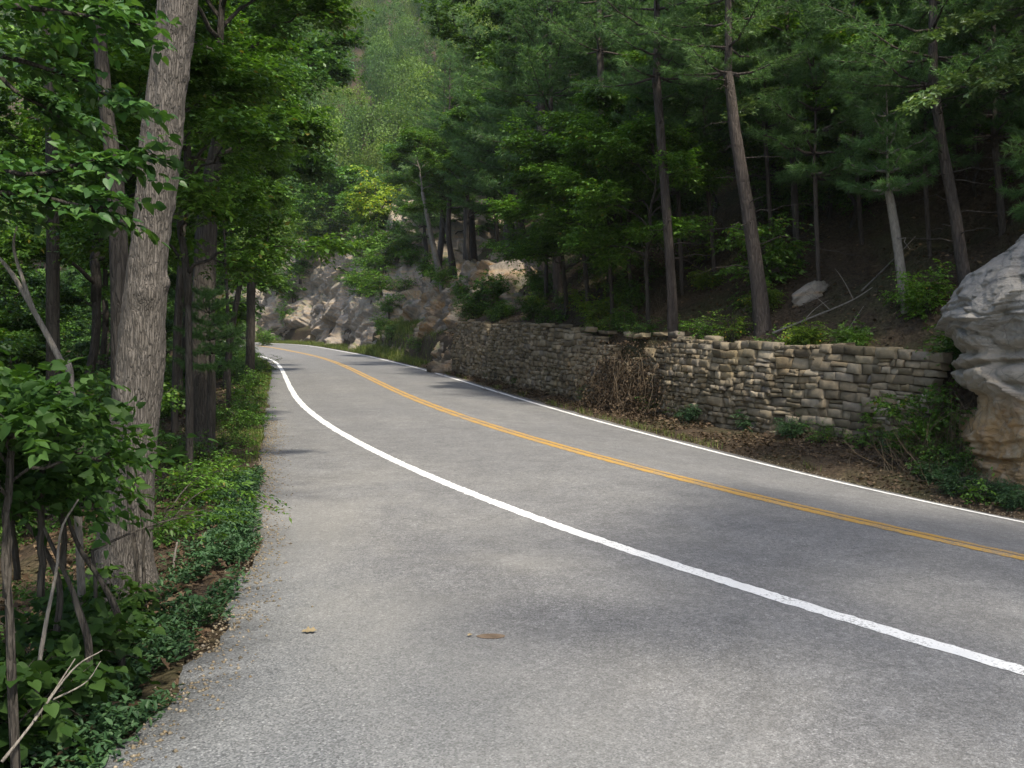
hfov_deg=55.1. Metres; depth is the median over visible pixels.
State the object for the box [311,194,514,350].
rock outcrop
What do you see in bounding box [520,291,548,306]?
wild plant
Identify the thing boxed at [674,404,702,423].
verge plant
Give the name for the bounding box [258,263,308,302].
shrub
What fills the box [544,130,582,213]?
sapling
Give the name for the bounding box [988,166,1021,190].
wild plant
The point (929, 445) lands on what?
wild plant
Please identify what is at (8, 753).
dead branch
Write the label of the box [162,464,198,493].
weed
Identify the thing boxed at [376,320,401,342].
shrub
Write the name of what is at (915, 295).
shrub
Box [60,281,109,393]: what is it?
broadleaf tree
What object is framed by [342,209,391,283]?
broadleaf tree
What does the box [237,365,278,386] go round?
weed
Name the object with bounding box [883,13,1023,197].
pine tree
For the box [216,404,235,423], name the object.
weed
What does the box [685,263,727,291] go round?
wild plant
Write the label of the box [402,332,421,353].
shrub
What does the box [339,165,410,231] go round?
shrub
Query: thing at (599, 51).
pine tree
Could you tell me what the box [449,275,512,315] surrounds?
shrub
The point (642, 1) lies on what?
pine tree
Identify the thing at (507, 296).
rock
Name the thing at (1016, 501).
verge plant
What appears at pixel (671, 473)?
line
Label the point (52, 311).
broadleaf tree
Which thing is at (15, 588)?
weed
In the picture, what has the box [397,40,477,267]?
pine tree
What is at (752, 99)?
pine tree
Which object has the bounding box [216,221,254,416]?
dead pine
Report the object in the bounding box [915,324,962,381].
wild plant
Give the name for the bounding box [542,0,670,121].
pine tree
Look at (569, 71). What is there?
pine tree
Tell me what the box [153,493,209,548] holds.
weed
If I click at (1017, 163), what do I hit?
pine tree
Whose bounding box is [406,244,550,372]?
rock outcrop
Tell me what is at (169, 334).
broadleaf tree
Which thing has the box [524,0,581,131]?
pine tree
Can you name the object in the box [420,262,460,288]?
shrub
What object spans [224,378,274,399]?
weed
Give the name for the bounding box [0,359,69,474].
sapling
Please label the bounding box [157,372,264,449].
leaf litter
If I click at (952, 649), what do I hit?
edge line
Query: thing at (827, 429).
verge plant
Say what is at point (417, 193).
broadleaf tree
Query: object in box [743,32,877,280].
pine tree
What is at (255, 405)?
weed
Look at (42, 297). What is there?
broadleaf tree
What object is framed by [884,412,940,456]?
wild plant
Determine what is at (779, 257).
shrub
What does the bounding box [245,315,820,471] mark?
grass
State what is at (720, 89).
sapling
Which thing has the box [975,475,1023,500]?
verge plant
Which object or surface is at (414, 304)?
rock outcrop
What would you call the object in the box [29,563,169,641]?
vine clump
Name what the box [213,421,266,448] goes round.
weed
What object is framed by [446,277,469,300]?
shrub
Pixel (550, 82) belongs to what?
pine tree
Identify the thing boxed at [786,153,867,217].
shrub
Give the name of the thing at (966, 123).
pine tree
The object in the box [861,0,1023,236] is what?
pine tree
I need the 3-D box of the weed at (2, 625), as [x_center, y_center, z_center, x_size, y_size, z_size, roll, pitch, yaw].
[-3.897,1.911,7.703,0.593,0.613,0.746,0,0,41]
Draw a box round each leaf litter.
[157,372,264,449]
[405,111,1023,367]
[424,366,1023,515]
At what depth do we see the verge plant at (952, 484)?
14.47 m
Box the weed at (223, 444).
[212,427,234,448]
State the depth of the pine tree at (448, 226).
58.91 m
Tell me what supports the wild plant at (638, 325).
on the hillside terrain at (838, 236)
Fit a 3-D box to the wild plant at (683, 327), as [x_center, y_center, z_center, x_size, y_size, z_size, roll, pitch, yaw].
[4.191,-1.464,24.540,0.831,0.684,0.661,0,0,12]
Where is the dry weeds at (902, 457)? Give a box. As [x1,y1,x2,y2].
[846,410,968,480]
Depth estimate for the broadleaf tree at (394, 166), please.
94.90 m
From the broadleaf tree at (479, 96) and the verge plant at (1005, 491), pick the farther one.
the broadleaf tree at (479, 96)
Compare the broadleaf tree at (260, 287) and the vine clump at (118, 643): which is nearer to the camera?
the vine clump at (118, 643)
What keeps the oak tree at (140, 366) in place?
on the downhill terrain at (165, 676)
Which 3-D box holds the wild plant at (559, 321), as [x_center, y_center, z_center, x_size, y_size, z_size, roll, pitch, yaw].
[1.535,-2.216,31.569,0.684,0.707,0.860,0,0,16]
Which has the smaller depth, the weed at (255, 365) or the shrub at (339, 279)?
the weed at (255, 365)
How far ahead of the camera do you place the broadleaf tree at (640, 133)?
25.45 m
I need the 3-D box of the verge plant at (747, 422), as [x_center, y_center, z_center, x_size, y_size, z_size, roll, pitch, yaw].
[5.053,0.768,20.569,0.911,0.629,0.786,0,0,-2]
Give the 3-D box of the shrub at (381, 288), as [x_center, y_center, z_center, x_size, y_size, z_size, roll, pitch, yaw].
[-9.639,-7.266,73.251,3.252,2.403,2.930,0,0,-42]
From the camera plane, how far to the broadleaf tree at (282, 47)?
23.94 m
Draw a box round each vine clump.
[0,597,170,713]
[0,629,107,766]
[0,633,127,767]
[15,587,153,666]
[27,654,127,715]
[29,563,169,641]
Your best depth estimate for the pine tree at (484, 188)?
46.97 m
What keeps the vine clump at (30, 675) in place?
on the downhill terrain at (165, 676)
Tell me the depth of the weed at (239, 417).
20.46 m
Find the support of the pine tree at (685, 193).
on the hillside terrain at (838, 236)
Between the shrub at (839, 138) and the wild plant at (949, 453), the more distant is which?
the shrub at (839, 138)
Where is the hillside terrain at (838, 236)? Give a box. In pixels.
[0,0,1023,519]
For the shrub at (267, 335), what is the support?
on the hillside terrain at (838, 236)
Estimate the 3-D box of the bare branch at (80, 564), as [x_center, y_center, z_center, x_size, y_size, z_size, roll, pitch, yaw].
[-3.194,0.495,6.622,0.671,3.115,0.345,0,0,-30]
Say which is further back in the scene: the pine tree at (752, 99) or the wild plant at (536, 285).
the wild plant at (536, 285)
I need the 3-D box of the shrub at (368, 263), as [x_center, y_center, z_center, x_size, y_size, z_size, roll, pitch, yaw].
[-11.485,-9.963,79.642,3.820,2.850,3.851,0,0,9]
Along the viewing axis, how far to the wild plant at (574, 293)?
31.99 m
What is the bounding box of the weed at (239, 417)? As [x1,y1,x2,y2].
[217,402,272,432]
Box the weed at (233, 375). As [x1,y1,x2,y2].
[218,366,244,382]
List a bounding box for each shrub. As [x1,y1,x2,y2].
[0,488,36,537]
[0,512,35,536]
[0,514,35,556]
[64,393,105,440]
[73,365,185,450]
[160,379,184,419]
[164,357,217,386]
[164,365,171,386]
[165,353,171,384]
[215,350,244,379]
[215,355,223,377]
[222,339,256,362]
[235,343,263,358]
[235,349,260,361]
[255,327,280,345]
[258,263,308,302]
[274,300,295,325]
[277,248,320,283]
[291,220,321,241]
[330,260,379,296]
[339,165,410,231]
[344,264,397,303]
[346,219,388,251]
[347,243,391,276]
[359,270,404,297]
[362,236,405,273]
[369,312,391,334]
[371,291,405,318]
[374,224,415,262]
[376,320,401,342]
[389,242,423,267]
[392,273,419,291]
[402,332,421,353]
[414,249,448,281]
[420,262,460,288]
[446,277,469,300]
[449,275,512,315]
[451,292,494,320]
[473,269,524,303]
[513,289,554,320]
[518,264,552,294]
[530,303,563,322]
[549,288,576,305]
[601,274,656,312]
[637,254,665,274]
[690,224,718,244]
[705,212,821,292]
[714,230,728,252]
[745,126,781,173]
[749,152,812,212]
[770,138,835,197]
[772,188,818,220]
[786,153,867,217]
[809,125,860,149]
[877,258,955,322]
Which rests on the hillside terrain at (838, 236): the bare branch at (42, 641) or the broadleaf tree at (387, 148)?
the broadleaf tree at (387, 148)
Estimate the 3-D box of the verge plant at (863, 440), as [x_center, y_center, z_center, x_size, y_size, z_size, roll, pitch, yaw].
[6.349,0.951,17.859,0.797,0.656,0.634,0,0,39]
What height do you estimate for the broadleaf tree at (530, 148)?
6.506 m
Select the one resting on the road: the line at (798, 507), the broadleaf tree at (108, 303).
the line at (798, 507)
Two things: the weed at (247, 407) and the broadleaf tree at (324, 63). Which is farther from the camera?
the broadleaf tree at (324, 63)
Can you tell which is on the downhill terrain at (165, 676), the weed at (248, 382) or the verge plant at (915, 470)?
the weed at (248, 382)
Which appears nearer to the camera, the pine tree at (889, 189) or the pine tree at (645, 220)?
the pine tree at (889, 189)
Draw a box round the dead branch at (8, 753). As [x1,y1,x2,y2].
[0,650,102,762]
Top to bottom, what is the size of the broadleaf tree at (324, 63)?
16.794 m
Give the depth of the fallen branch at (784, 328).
21.18 m
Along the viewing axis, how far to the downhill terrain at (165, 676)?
9.72 m
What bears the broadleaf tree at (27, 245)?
on the downhill terrain at (165, 676)
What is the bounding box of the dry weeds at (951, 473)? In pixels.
[912,447,1011,489]
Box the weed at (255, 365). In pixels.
[240,358,262,371]
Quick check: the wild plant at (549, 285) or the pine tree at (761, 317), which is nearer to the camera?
the pine tree at (761, 317)
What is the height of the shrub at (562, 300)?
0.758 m
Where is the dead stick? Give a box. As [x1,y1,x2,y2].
[172,542,177,567]
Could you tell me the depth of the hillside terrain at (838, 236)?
23.50 m
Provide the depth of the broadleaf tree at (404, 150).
57.91 m
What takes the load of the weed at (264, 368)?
on the downhill terrain at (165, 676)
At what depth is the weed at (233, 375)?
39.24 m
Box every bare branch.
[0,226,85,614]
[32,499,78,766]
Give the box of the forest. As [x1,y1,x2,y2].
[0,0,554,276]
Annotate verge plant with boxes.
[635,395,658,411]
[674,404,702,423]
[729,409,757,430]
[770,412,810,438]
[799,418,845,445]
[842,419,879,448]
[857,404,892,445]
[874,430,903,459]
[905,446,941,476]
[914,457,965,485]
[930,466,983,497]
[932,447,982,476]
[951,467,1003,506]
[969,473,1015,499]
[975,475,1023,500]
[993,483,1023,511]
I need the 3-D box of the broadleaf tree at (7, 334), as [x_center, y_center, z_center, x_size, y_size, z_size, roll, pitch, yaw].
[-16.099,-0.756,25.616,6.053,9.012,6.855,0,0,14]
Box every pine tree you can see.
[171,285,247,450]
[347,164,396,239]
[386,100,458,276]
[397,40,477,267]
[403,52,487,278]
[407,16,499,260]
[429,0,567,256]
[430,17,490,259]
[452,0,626,302]
[471,24,554,242]
[475,34,536,259]
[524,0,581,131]
[524,0,653,284]
[534,9,619,107]
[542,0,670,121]
[544,5,587,101]
[567,0,752,340]
[601,0,791,281]
[616,0,689,48]
[623,166,657,223]
[637,0,818,336]
[639,90,732,295]
[649,0,697,198]
[662,0,870,250]
[739,0,928,244]
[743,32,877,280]
[806,0,1023,284]
[836,76,942,313]
[841,13,1008,257]
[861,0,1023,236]
[993,96,1023,223]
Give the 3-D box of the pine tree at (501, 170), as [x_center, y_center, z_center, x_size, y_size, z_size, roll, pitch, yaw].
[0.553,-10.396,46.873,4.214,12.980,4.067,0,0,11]
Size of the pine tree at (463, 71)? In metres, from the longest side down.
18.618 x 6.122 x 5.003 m
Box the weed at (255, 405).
[243,395,265,410]
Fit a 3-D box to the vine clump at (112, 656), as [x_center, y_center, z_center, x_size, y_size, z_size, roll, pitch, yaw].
[-2.470,1.752,5.439,0.581,0.460,0.642,0,0,-42]
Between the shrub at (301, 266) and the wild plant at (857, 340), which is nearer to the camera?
the wild plant at (857, 340)
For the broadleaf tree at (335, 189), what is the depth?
100.34 m
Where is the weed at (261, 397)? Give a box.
[243,384,269,403]
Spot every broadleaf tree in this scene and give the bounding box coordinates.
[0,0,187,249]
[0,0,291,394]
[0,0,378,446]
[0,104,90,322]
[0,137,229,386]
[0,197,44,365]
[0,232,76,379]
[0,235,45,361]
[0,303,109,417]
[0,334,37,368]
[0,349,65,380]
[1,264,86,395]
[8,88,294,423]
[10,0,373,477]
[15,294,109,378]
[17,1,317,405]
[42,0,61,513]
[42,266,89,356]
[60,267,109,356]
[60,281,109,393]
[60,330,86,358]
[61,0,312,433]
[65,268,110,391]
[67,209,306,339]
[80,278,174,354]
[91,0,128,397]
[101,300,222,381]
[109,152,264,375]
[166,271,174,356]
[166,288,174,350]
[167,277,215,345]
[173,270,245,344]
[219,244,262,325]
[220,151,302,388]
[224,0,370,378]
[285,163,386,254]
[292,184,355,244]
[327,183,407,252]
[341,124,422,187]
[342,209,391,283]
[345,141,446,196]
[379,117,456,292]
[382,181,503,251]
[394,101,522,260]
[407,157,480,278]
[411,0,618,272]
[415,119,490,216]
[444,83,507,251]
[456,40,562,238]
[478,140,643,318]
[478,156,601,301]
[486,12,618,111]
[494,101,692,314]
[515,70,742,308]
[522,121,703,313]
[557,108,735,327]
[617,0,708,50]
[1002,13,1023,100]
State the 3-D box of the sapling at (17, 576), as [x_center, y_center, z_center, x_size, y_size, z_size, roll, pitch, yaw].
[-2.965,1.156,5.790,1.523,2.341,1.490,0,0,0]
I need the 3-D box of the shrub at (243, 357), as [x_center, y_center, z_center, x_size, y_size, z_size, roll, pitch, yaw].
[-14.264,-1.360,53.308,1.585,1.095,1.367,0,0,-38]
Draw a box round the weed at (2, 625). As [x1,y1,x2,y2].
[0,585,44,643]
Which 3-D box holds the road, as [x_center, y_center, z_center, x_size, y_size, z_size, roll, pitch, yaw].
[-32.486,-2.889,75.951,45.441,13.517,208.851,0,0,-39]
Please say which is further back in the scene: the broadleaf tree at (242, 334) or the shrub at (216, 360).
the broadleaf tree at (242, 334)
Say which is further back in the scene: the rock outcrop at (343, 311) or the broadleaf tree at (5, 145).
the rock outcrop at (343, 311)
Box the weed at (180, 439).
[174,429,184,446]
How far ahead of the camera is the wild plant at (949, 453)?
15.62 m
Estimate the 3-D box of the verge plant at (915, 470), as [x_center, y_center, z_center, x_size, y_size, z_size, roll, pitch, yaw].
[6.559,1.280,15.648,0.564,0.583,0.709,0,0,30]
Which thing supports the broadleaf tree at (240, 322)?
on the downhill terrain at (165, 676)
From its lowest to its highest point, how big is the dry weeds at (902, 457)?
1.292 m
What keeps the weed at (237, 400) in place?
on the downhill terrain at (165, 676)
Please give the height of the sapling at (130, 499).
2.079 m
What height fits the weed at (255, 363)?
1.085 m
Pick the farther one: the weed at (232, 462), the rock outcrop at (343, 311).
the rock outcrop at (343, 311)
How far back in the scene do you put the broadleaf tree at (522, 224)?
67.70 m
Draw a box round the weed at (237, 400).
[223,389,276,415]
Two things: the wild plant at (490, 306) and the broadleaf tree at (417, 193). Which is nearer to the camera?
the wild plant at (490, 306)
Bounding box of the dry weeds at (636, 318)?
[564,262,694,404]
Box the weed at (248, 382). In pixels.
[239,376,255,386]
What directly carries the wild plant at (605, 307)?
on the hillside terrain at (838, 236)
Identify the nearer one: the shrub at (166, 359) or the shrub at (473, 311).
the shrub at (473, 311)
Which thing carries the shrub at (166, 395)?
on the downhill terrain at (165, 676)
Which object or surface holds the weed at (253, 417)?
on the downhill terrain at (165, 676)
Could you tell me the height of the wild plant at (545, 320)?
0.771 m
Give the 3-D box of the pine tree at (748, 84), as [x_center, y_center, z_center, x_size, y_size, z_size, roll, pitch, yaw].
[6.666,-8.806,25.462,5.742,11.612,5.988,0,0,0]
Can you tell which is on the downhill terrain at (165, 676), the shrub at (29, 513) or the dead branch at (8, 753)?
the shrub at (29, 513)
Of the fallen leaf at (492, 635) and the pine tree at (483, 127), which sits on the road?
the fallen leaf at (492, 635)
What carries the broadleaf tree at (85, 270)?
on the downhill terrain at (165, 676)
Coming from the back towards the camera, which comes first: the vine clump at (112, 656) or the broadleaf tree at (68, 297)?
the broadleaf tree at (68, 297)
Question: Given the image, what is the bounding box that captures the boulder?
[934,234,1023,489]
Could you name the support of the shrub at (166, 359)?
on the downhill terrain at (165, 676)
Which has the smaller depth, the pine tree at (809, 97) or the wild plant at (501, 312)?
the pine tree at (809, 97)
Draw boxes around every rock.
[499,292,527,310]
[791,280,829,306]
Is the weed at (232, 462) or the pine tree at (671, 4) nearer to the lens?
the weed at (232, 462)
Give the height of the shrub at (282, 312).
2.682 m
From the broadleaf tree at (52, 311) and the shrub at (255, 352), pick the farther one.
the shrub at (255, 352)
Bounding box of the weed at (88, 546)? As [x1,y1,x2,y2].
[57,510,96,564]
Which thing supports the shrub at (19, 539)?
on the downhill terrain at (165, 676)
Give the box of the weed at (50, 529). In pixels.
[15,513,73,541]
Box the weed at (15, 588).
[0,550,130,621]
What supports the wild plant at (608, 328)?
on the hillside terrain at (838, 236)
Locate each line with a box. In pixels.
[255,342,1023,522]
[255,345,1023,555]
[261,356,1023,674]
[262,346,1023,559]
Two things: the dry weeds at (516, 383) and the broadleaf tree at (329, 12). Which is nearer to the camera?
the broadleaf tree at (329, 12)
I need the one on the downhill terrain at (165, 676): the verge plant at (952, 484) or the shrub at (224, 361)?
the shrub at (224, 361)
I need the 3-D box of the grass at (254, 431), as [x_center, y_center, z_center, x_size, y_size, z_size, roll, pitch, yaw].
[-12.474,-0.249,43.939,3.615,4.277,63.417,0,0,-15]
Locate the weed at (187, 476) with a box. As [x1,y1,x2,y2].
[155,450,241,505]
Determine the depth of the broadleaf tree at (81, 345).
53.62 m
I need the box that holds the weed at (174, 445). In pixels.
[157,426,216,468]
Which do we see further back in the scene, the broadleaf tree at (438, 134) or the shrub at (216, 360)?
the broadleaf tree at (438, 134)
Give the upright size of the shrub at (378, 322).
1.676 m
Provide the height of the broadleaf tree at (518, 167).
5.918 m
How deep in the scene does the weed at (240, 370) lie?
41.51 m
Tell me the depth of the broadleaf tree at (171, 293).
63.80 m
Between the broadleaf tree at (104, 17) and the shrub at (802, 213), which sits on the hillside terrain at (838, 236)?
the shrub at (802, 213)
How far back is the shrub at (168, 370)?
43.58 m
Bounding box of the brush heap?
[563,339,686,421]
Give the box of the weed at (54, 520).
[34,507,73,528]
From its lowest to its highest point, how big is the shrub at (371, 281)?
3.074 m
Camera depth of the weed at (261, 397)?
27.80 m
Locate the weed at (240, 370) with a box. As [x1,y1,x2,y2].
[231,362,256,375]
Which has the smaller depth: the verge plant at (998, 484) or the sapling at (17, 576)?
the sapling at (17, 576)
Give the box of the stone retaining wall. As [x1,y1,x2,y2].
[450,319,952,446]
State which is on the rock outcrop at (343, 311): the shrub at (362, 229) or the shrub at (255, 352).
the shrub at (362, 229)
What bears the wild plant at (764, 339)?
on the hillside terrain at (838, 236)
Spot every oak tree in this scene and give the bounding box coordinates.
[85,0,197,601]
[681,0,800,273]
[890,0,1023,120]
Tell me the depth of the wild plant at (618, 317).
26.71 m
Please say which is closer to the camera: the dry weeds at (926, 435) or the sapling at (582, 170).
the dry weeds at (926, 435)
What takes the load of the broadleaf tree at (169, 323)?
on the downhill terrain at (165, 676)
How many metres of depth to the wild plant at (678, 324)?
24.61 m
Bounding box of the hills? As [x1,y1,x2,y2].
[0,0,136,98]
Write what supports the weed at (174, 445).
on the downhill terrain at (165, 676)
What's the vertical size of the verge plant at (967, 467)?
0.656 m
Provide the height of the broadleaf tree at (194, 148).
11.628 m
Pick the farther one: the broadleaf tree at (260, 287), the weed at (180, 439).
the broadleaf tree at (260, 287)
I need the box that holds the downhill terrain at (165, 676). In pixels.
[0,349,271,767]
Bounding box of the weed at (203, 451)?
[175,429,221,464]
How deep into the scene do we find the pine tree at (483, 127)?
51.96 m
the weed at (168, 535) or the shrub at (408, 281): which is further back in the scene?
the shrub at (408, 281)
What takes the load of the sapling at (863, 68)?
on the hillside terrain at (838, 236)
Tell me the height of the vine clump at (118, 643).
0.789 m
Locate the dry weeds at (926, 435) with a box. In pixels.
[849,368,973,472]
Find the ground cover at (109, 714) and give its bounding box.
[21,464,266,767]
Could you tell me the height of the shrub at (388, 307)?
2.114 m
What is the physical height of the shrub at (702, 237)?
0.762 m
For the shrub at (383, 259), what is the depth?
76.37 m
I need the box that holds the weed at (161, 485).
[154,455,195,501]
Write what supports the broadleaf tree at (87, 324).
on the downhill terrain at (165, 676)
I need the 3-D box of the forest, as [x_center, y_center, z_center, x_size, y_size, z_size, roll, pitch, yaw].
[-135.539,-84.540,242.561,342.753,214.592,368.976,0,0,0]
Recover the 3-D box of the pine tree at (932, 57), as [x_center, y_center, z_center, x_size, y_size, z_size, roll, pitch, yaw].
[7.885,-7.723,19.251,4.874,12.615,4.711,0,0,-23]
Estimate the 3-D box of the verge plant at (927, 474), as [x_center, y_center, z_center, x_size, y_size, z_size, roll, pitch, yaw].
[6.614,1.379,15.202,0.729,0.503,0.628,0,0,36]
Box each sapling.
[0,348,219,767]
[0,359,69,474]
[0,408,151,639]
[0,418,163,724]
[3,409,154,665]
[90,450,291,616]
[119,428,184,621]
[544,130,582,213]
[617,17,798,215]
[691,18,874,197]
[699,7,757,167]
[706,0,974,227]
[776,0,978,157]
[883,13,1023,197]
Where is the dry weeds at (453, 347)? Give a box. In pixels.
[434,313,478,375]
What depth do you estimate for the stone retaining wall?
20.90 m
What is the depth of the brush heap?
24.53 m
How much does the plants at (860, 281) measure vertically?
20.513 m
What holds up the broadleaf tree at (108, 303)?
on the downhill terrain at (165, 676)
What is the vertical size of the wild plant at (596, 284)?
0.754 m
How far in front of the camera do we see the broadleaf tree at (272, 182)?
33.51 m
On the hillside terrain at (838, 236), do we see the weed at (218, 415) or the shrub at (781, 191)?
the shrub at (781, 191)
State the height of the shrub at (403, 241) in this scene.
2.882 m
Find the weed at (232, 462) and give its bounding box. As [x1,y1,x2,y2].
[189,445,248,482]
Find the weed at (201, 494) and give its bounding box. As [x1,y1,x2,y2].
[181,475,221,503]
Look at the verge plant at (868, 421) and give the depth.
17.86 m
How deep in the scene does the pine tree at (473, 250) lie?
66.94 m
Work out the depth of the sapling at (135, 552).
7.39 m
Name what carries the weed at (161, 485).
on the downhill terrain at (165, 676)
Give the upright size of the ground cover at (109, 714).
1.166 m
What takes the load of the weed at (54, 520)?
on the downhill terrain at (165, 676)
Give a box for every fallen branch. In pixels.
[772,269,872,333]
[861,236,915,290]
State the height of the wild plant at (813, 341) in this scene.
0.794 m
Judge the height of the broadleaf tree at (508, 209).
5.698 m
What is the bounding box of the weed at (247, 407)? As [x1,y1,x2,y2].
[231,393,260,413]
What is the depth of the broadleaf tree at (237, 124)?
14.33 m
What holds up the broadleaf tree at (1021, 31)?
on the hillside terrain at (838, 236)
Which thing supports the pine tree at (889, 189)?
on the hillside terrain at (838, 236)
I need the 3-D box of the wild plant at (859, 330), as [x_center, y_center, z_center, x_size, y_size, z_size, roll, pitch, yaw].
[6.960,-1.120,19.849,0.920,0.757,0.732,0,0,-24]
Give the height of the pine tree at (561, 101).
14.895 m
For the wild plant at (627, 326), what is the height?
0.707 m
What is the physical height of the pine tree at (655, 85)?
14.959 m
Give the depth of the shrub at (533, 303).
34.44 m
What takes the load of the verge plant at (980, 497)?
on the hillside terrain at (838, 236)
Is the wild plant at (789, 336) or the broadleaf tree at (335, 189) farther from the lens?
the broadleaf tree at (335, 189)
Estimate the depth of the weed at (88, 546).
10.74 m
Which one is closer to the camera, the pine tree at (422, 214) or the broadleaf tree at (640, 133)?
the broadleaf tree at (640, 133)
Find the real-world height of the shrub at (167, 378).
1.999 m
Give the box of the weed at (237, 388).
[231,377,248,396]
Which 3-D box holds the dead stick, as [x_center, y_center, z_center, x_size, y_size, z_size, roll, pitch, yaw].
[-3.183,1.664,9.259,0.067,0.344,0.034,0,0,-20]
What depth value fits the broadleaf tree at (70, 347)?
70.03 m
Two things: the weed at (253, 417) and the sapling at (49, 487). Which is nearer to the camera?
the sapling at (49, 487)
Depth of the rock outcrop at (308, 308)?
103.97 m
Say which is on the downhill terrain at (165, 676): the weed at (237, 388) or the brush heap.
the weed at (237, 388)
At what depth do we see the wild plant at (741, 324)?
22.19 m
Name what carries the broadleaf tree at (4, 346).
on the downhill terrain at (165, 676)
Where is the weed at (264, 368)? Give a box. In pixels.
[243,353,281,371]
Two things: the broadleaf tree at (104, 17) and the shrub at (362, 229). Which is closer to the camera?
the broadleaf tree at (104, 17)
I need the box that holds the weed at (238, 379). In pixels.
[231,371,247,384]
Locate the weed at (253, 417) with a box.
[226,405,275,429]
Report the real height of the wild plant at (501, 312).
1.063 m
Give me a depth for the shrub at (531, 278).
38.04 m
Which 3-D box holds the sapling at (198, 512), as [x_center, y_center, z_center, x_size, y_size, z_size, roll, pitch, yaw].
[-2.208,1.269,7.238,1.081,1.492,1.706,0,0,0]
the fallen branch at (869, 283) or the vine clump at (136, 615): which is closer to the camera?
the vine clump at (136, 615)
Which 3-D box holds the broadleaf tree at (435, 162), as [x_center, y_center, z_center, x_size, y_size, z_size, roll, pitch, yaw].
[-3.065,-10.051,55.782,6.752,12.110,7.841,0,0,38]
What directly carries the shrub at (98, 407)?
on the downhill terrain at (165, 676)
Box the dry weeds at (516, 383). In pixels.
[479,316,551,393]
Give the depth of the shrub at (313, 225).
106.99 m
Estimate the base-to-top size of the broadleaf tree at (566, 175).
5.825 m
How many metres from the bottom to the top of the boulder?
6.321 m
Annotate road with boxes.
[102,341,1023,767]
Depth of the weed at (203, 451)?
16.07 m
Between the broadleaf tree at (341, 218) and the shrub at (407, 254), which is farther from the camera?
the broadleaf tree at (341, 218)
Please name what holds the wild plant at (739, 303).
on the hillside terrain at (838, 236)
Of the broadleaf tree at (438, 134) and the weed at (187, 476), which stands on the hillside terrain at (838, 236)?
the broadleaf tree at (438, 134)
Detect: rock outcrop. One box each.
[216,235,344,341]
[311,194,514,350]
[374,257,479,352]
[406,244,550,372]
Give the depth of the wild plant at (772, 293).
22.89 m
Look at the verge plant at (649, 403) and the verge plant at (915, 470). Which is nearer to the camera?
the verge plant at (915, 470)
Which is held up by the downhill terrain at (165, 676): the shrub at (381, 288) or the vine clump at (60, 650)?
the vine clump at (60, 650)
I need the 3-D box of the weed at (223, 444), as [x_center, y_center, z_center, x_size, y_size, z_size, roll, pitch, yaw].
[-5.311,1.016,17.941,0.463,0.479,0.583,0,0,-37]
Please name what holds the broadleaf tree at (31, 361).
on the downhill terrain at (165, 676)
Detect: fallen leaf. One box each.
[301,626,315,631]
[477,633,504,638]
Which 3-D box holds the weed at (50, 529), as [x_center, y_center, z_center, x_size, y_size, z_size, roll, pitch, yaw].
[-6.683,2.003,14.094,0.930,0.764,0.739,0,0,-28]
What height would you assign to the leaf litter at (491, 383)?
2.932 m
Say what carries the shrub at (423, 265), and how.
on the rock outcrop at (414, 304)
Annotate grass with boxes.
[155,357,271,487]
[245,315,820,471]
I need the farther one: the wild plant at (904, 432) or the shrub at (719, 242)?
the shrub at (719, 242)
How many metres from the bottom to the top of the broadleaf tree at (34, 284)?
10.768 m
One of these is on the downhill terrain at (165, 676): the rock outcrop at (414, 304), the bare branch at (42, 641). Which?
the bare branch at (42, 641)
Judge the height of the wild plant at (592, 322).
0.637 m
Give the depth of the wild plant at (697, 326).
22.79 m
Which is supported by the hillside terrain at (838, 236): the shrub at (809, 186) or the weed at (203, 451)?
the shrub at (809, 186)
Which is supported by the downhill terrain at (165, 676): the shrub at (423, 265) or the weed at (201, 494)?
the weed at (201, 494)
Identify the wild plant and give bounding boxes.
[481,294,515,318]
[483,297,517,322]
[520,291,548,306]
[524,276,552,296]
[532,309,553,323]
[535,278,552,293]
[549,304,569,323]
[555,283,600,310]
[566,288,630,326]
[582,316,609,335]
[589,274,605,290]
[596,303,640,335]
[599,317,616,336]
[617,315,642,331]
[620,315,665,343]
[663,314,687,330]
[665,320,692,330]
[678,311,730,339]
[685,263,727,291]
[702,307,755,342]
[726,282,750,309]
[735,280,788,313]
[753,324,784,342]
[756,209,776,220]
[777,317,833,344]
[780,322,828,344]
[819,320,879,345]
[833,312,875,340]
[866,381,976,453]
[883,436,916,461]
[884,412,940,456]
[908,433,974,465]
[911,433,977,475]
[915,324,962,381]
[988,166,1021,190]
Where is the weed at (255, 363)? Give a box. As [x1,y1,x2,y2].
[240,358,264,368]
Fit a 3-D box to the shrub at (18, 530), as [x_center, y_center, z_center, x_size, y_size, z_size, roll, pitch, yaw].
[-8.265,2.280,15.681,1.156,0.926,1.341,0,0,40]

